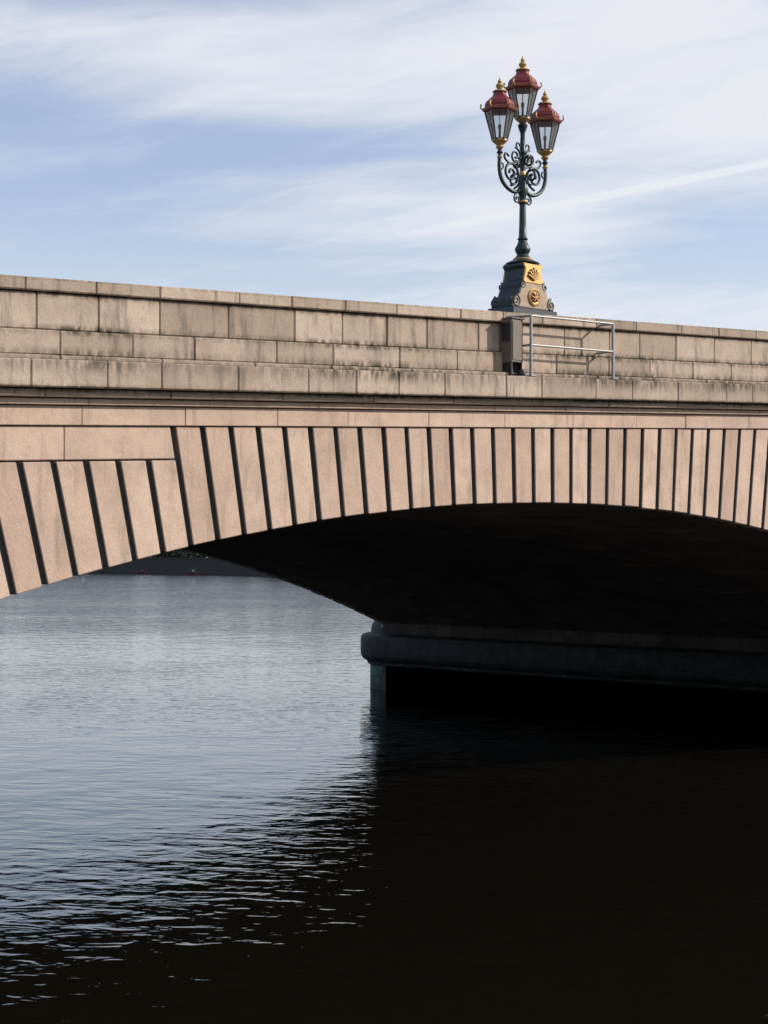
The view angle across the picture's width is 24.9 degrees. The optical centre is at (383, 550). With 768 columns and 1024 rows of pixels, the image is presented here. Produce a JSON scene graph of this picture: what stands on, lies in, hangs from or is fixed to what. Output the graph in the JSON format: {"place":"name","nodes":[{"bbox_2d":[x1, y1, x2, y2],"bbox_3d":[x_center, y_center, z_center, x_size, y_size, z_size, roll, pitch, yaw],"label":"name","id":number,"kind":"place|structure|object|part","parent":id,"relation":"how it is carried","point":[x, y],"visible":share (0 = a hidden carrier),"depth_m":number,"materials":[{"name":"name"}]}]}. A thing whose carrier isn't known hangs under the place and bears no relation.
{"place":"outdoors","nodes":[
{"label":"outdoors","id":0,"kind":"place"},
{"bbox_2d":[0,572,767,1023],"bbox_3d":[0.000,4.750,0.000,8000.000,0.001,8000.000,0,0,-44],"label":"river water","id":1,"kind":"structure","parent":0,"point":[224,798],"depth_m":29.02,"materials":[{"name":"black liquid"}]},
{"bbox_2d":[136,570,146,573],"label":"moored boat","id":2,"kind":"object","parent":1,"relation":"on","point":[140,572],"visible":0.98,"depth_m":358.04,"materials":[{"name":"red paint"}]},
{"bbox_2d":[186,570,199,573],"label":"moored boat","id":3,"kind":"object","parent":1,"relation":"on","point":[190,572],"visible":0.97,"depth_m":345.67,"materials":[{"name":"red paint"}]},
{"bbox_2d":[0,274,767,721],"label":"stone arch bridge","id":4,"kind":"structure","parent":1,"relation":"in","point":[444,500],"depth_m":30.45,"materials":[{"name":"stone"}]},
{"bbox_2d":[500,317,525,375],"bbox_3d":[2.248,-3.468,29.758,0.398,1.005,0.398,0,0,-44],"label":"service cabinet","id":5,"kind":"object","parent":4,"relation":"on","point":[511,339],"visible":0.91,"depth_m":29.67,"materials":[{"name":"grey metal"}]},
{"bbox_3d":[2.277,-3.575,29.679,0.250,0.660,0.012,0,0,-44],"label":"door","id":6,"kind":"part","parent":5,"relation":"part of","materials":[{"name":"grey paint"}]},
{"bbox_2d":[480,56,563,315],"bbox_3d":[2.434,-6.376,30.565,1.876,4.623,0.658,0,0,-44],"label":"ornate street lamp","id":7,"kind":"object","parent":4,"relation":"on","point":[523,289],"visible":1,"depth_m":30.44,"materials":[{"name":"black metal"}]},
{"bbox_2d":[506,314,617,378],"bbox_3d":[3.104,-3.533,30.570,2.673,1.132,0.452,0,0,-44],"label":"maintenance railing","id":8,"kind":"object","parent":4,"relation":"on","point":[531,344],"visible":0.94,"depth_m":30.31,"materials":[{"name":"metal"}]},
{"bbox_2d":[0,0,767,330],"label":"sky","id":9,"kind":"structure","parent":0,"point":[329,149],"materials":[{"name":"blue"}]},
{"label":"ground","id":10,"kind":"structure","parent":0,"visible":0},
{"bbox_2d":[145,549,209,557],"bbox_3d":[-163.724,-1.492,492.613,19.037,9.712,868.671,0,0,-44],"label":"distant trees","id":11,"kind":"object","parent":10,"relation":"on","point":[178,553],"visible":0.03,"depth_m":360.92,"materials":[{"name":"green plant"}]},
{"bbox_2d":[93,558,264,574],"bbox_3d":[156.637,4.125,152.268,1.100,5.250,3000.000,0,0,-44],"label":"embankment wall","id":12,"kind":"structure","parent":10,"relation":"on","point":[182,565],"depth_m":355.73,"materials":[{"name":"stone"}]}
]}

